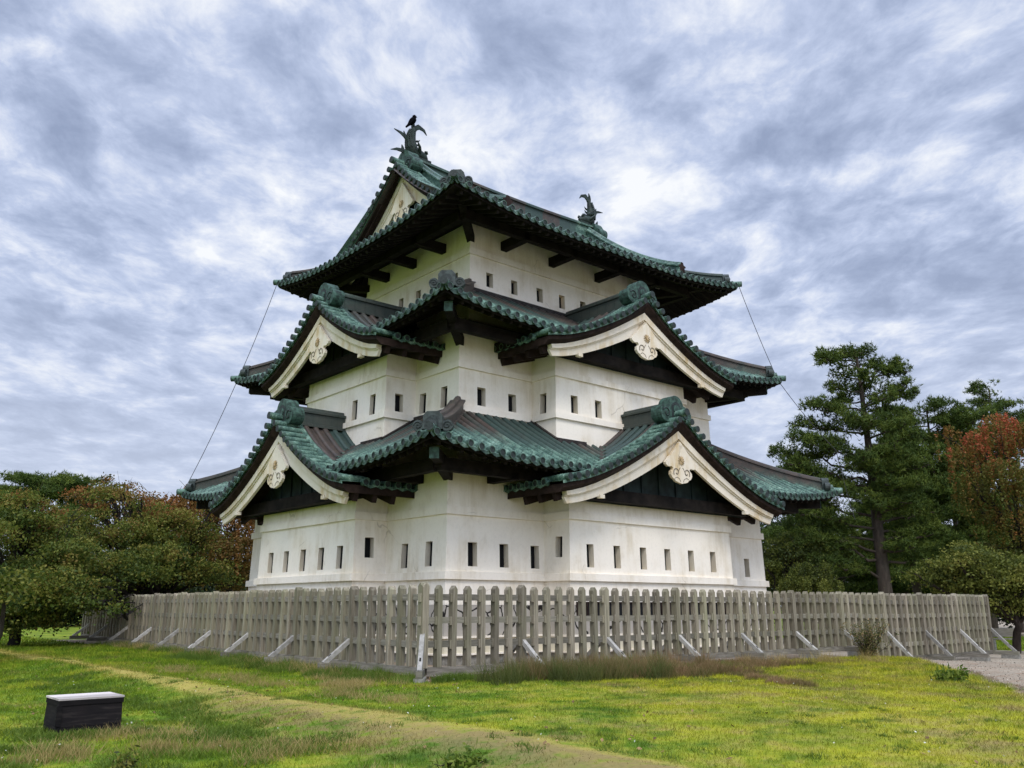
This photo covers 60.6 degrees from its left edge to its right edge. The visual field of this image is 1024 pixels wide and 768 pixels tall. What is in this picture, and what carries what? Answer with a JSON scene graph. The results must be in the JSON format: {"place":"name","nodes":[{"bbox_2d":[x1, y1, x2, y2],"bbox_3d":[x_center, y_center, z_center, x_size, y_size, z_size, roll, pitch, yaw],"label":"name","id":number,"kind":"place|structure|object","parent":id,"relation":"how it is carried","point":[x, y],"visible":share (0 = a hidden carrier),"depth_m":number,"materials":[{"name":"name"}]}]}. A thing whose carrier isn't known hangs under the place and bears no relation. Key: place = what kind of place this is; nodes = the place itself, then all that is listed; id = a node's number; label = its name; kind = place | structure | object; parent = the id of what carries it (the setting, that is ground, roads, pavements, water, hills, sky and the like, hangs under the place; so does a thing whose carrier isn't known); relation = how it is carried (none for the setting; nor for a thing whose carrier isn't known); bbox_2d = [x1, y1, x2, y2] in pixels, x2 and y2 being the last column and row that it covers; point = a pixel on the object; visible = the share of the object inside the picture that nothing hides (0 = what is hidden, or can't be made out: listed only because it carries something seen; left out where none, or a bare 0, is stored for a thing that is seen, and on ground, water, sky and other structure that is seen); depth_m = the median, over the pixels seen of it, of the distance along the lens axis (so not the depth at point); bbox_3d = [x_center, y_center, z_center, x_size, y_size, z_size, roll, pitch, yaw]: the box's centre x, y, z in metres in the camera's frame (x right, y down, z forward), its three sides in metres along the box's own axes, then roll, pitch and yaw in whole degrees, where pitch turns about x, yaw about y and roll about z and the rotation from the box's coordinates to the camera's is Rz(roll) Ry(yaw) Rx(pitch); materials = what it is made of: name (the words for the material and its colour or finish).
{"place":"outdoors","nodes":[
{"label":"outdoors","id":0,"kind":"place"},
{"bbox_2d":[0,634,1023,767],"bbox_3d":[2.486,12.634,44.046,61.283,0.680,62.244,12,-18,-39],"label":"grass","id":1,"kind":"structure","parent":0,"point":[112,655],"depth_m":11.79,"materials":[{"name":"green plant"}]},
{"bbox_2d":[0,611,1023,767],"bbox_3d":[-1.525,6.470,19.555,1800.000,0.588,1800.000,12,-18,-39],"label":"ground","id":2,"kind":"structure","parent":0,"point":[637,761],"depth_m":9.59,"materials":[{"name":"green plant"}]},
{"bbox_2d":[0,563,65,639],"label":"young tree","id":3,"kind":"object","parent":2,"relation":"on","point":[9,579],"visible":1,"depth_m":20.81,"materials":[{"name":"green plant"}]},
{"bbox_2d":[0,470,112,628],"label":"pine tree","id":4,"kind":"object","parent":2,"relation":"on","point":[52,486],"visible":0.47,"depth_m":53.46,"materials":[{"name":"green plant"}]},
{"bbox_2d":[0,483,131,645],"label":"cherry tree","id":5,"kind":"object","parent":2,"relation":"on","point":[24,525],"visible":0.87,"depth_m":28.38,"materials":[{"name":"green plant"}]},
{"bbox_2d":[43,692,124,733],"bbox_3d":[-4.864,3.850,9.911,0.715,0.620,0.604,12,-18,-39],"label":"wooden box","id":6,"kind":"object","parent":2,"relation":"on","point":[100,710],"visible":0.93,"depth_m":9.75,"materials":[{"name":"black wood"}]},
{"bbox_2d":[49,471,171,551],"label":"maple tree","id":7,"kind":"object","parent":2,"relation":"on","point":[81,489],"visible":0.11,"depth_m":46.36,"materials":[{"name":"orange plant"}]},
{"bbox_2d":[1,550,249,626],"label":"distant wood","id":8,"kind":"object","parent":2,"relation":"on","point":[210,588],"depth_m":61.02,"materials":[{"name":"green plant"}]},
{"bbox_2d":[111,745,140,767],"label":"seedling","id":9,"kind":"object","parent":2,"relation":"on","point":[126,762],"visible":0.99,"depth_m":7.50,"materials":[{"name":"green plant"}]},
{"bbox_2d":[8,480,246,624],"bbox_3d":[-15.342,6.230,31.656,8.918,6.235,11.101,-2,-14,8],"label":"cherry tree","id":10,"kind":"object","parent":2,"relation":"on","point":[155,552],"visible":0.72,"depth_m":33.03,"materials":[{"name":"green plant"}]},
{"bbox_2d":[0,671,358,767],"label":"clover tufts","id":11,"kind":"object","parent":2,"relation":"on","point":[218,731],"visible":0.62,"depth_m":9.31,"materials":[{"name":"green plant"}]},
{"bbox_2d":[145,483,255,591],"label":"weeping cherry","id":12,"kind":"object","parent":2,"relation":"on","point":[238,540],"visible":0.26,"depth_m":42.09,"materials":[{"name":"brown plant"}]},
{"bbox_2d":[0,656,425,767],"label":"straw grass","id":13,"kind":"structure","parent":2,"relation":"on","point":[342,683],"depth_m":8.88,"materials":[{"name":"plant"}]},
{"bbox_2d":[90,639,389,675],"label":"grass","id":14,"kind":"structure","parent":2,"relation":"on","point":[250,656],"depth_m":20.60,"materials":[{"name":"plant"}]},
{"bbox_2d":[69,582,429,674],"bbox_3d":[-9.386,6.887,25.537,1.420,1.641,25.247,11,-18,-37],"label":"picket fence","id":15,"kind":"object","parent":2,"relation":"on","point":[287,623],"visible":0.84,"depth_m":20.38,"materials":[{"name":"grey wood"}]},
{"bbox_2d":[157,651,742,684],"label":"green weeds","id":16,"kind":"object","parent":2,"relation":"on","point":[454,677],"visible":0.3,"depth_m":16.69,"materials":[{"name":"green plant"}]},
{"bbox_2d":[426,737,493,767],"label":"weed","id":17,"kind":"object","parent":2,"relation":"on","point":[455,761],"visible":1,"depth_m":7.26,"materials":[{"name":"green plant"}]},
{"bbox_2d":[2,674,1003,759],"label":"clover blossoms","id":18,"kind":"object","parent":2,"relation":"on","point":[541,733],"visible":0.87,"depth_m":9.74,"materials":[{"name":"white plant"}]},
{"bbox_2d":[0,659,1017,766],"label":"fallen leaves","id":19,"kind":"object","parent":2,"relation":"on","point":[692,710],"visible":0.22,"depth_m":10.99,"materials":[{"name":"brown plant"}]},
{"bbox_2d":[176,124,842,665],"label":"castle tower","id":20,"kind":"structure","parent":2,"relation":"on","point":[490,388],"depth_m":24.02,"materials":[{"name":"white paint"}]},
{"bbox_2d":[179,284,276,496],"bbox_3d":[-9.555,0.085,29.593,2.918,7.431,0.062,-2,-14,7],"label":"cable","id":21,"kind":"object","parent":20,"relation":"hanging from","point":[232,391],"visible":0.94,"depth_m":29.48,"materials":[{"name":"black metal"}]},
{"bbox_2d":[405,115,416,127],"bbox_3d":[-3.332,-8.685,29.004,0.382,0.579,0.284,2,-14,-7],"label":"crow","id":22,"kind":"object","parent":20,"relation":"on","point":[412,120],"visible":1,"depth_m":28.94,"materials":[{"name":"black"}]},
{"bbox_2d":[739,287,854,518],"bbox_3d":[10.938,0.695,31.341,6.920,7.711,1.487,13,-19,-41],"label":"cable","id":23,"kind":"object","parent":20,"relation":"hanging from","point":[797,406],"visible":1,"depth_m":30.07,"materials":[{"name":"black metal"}]},
{"bbox_2d":[464,652,675,685],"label":"olive weeds","id":24,"kind":"object","parent":2,"relation":"on","point":[514,672],"visible":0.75,"depth_m":15.17,"materials":[{"name":"plant"}]},
{"bbox_2d":[493,644,717,680],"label":"tall weeds","id":25,"kind":"object","parent":2,"relation":"on","point":[636,660],"visible":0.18,"depth_m":16.60,"materials":[{"name":"plant"}]},
{"bbox_2d":[595,649,669,661],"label":"tall green grass","id":26,"kind":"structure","parent":2,"relation":"on","point":[637,655],"depth_m":18.48,"materials":[{"name":"plant"}]},
{"bbox_2d":[496,654,821,678],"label":"dry weeds","id":27,"kind":"object","parent":2,"relation":"on","point":[708,669],"visible":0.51,"depth_m":16.90,"materials":[{"name":"brown plant"}]},
{"bbox_2d":[413,583,1020,682],"bbox_3d":[7.284,6.553,22.966,24.064,2.259,1.740,11,-18,-38],"label":"picket fence","id":28,"kind":"object","parent":2,"relation":"on","point":[951,627],"visible":0.96,"depth_m":21.01,"materials":[{"name":"wood"}]},
{"bbox_2d":[573,648,888,663],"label":"straw clumps","id":29,"kind":"object","parent":2,"relation":"on","point":[824,658],"visible":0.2,"depth_m":20.47,"materials":[{"name":"brown plant"}]},
{"bbox_2d":[725,669,817,687],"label":"reddish weeds","id":30,"kind":"object","parent":2,"relation":"on","point":[779,679],"visible":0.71,"depth_m":14.78,"materials":[{"name":"brown plant"}]},
{"bbox_2d":[775,559,844,643],"bbox_3d":[11.895,8.784,34.793,2.896,3.639,1.949,-4,-15,17],"label":"weeping shrub","id":31,"kind":"object","parent":2,"relation":"on","point":[796,581],"visible":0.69,"depth_m":35.01,"materials":[{"name":"green plant"}]},
{"bbox_2d":[761,529,889,602],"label":"tree","id":32,"kind":"object","parent":2,"relation":"on","point":[783,551],"visible":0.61,"depth_m":40.91,"materials":[{"name":"green plant"}]},
{"bbox_2d":[760,449,908,634],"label":"pine tree","id":33,"kind":"object","parent":2,"relation":"on","point":[862,586],"visible":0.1,"depth_m":52.86,"materials":[{"name":"green plant"}]},
{"bbox_2d":[766,340,960,593],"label":"pine tree","id":34,"kind":"object","parent":2,"relation":"on","point":[868,459],"visible":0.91,"depth_m":40.21,"materials":[{"name":"green plant"}]},
{"bbox_2d":[840,618,898,655],"bbox_3d":[9.833,6.936,23.921,1.301,1.068,1.466,7,-16,-25],"label":"bushy weed","id":35,"kind":"object","parent":2,"relation":"on","point":[868,640],"visible":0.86,"depth_m":23.76,"materials":[{"name":"green plant"}]},
{"bbox_2d":[817,500,954,597],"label":"pine tree","id":36,"kind":"object","parent":2,"relation":"on","point":[900,588],"visible":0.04,"depth_m":55.28,"materials":[{"name":"green plant"}]},
{"bbox_2d":[759,515,1023,627],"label":"distant wood","id":37,"kind":"object","parent":2,"relation":"on","point":[1001,620],"visible":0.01,"depth_m":72.33,"materials":[{"name":"green plant"}]},
{"bbox_2d":[839,423,1010,593],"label":"pine tree","id":38,"kind":"object","parent":2,"relation":"on","point":[927,447],"visible":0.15,"depth_m":46.45,"materials":[{"name":"green plant"}]},
{"bbox_2d":[844,395,1020,594],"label":"pine tree","id":39,"kind":"object","parent":2,"relation":"on","point":[961,419],"visible":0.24,"depth_m":48.03,"materials":[{"name":"green plant"}]},
{"bbox_2d":[929,663,975,681],"bbox_3d":[7.812,5.163,15.642,0.675,0.359,0.780,2,-14,-6],"label":"broad leaf weed","id":40,"kind":"object","parent":2,"relation":"on","point":[952,674],"visible":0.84,"depth_m":15.58,"materials":[{"name":"green plant"}]},
{"bbox_2d":[883,540,1023,653],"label":"spreading tree","id":41,"kind":"object","parent":2,"relation":"on","point":[998,580],"visible":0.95,"depth_m":33.35,"materials":[{"name":"green plant"}]},
{"bbox_2d":[896,456,1023,602],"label":"pine tree","id":42,"kind":"object","parent":2,"relation":"on","point":[955,523],"depth_m":58.90,"materials":[{"name":"green plant"}]},
{"bbox_2d":[924,401,1023,627],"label":"pine tree","id":43,"kind":"object","parent":2,"relation":"on","point":[994,620],"visible":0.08,"depth_m":53.11,"materials":[{"name":"plant"}]},
{"bbox_2d":[934,412,1023,559],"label":"weeping cherry","id":44,"kind":"object","parent":2,"relation":"on","point":[1015,481],"visible":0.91,"depth_m":39.25,"materials":[{"name":"orange plant"}]},
{"bbox_2d":[942,658,1023,684],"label":"gravel chips","id":45,"kind":"object","parent":2,"relation":"on","point":[992,667],"visible":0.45,"depth_m":19.75,"materials":[{"name":"gravel"}]},
{"bbox_2d":[953,378,1023,632],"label":"pine tree","id":46,"kind":"object","parent":2,"relation":"on","point":[982,400],"visible":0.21,"depth_m":63.88,"materials":[{"name":"green plant"}]},
{"bbox_2d":[993,628,1013,649],"bbox_3d":[20.418,10.597,36.376,1.200,0.860,0.445,0,-14,0],"label":"park bench","id":47,"kind":"object","parent":2,"relation":"on","point":[1005,632],"visible":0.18,"depth_m":36.60,"materials":[{"name":"wood"}]},
{"bbox_2d":[0,0,1023,577],"label":"sky","id":48,"kind":"structure","parent":0,"point":[857,165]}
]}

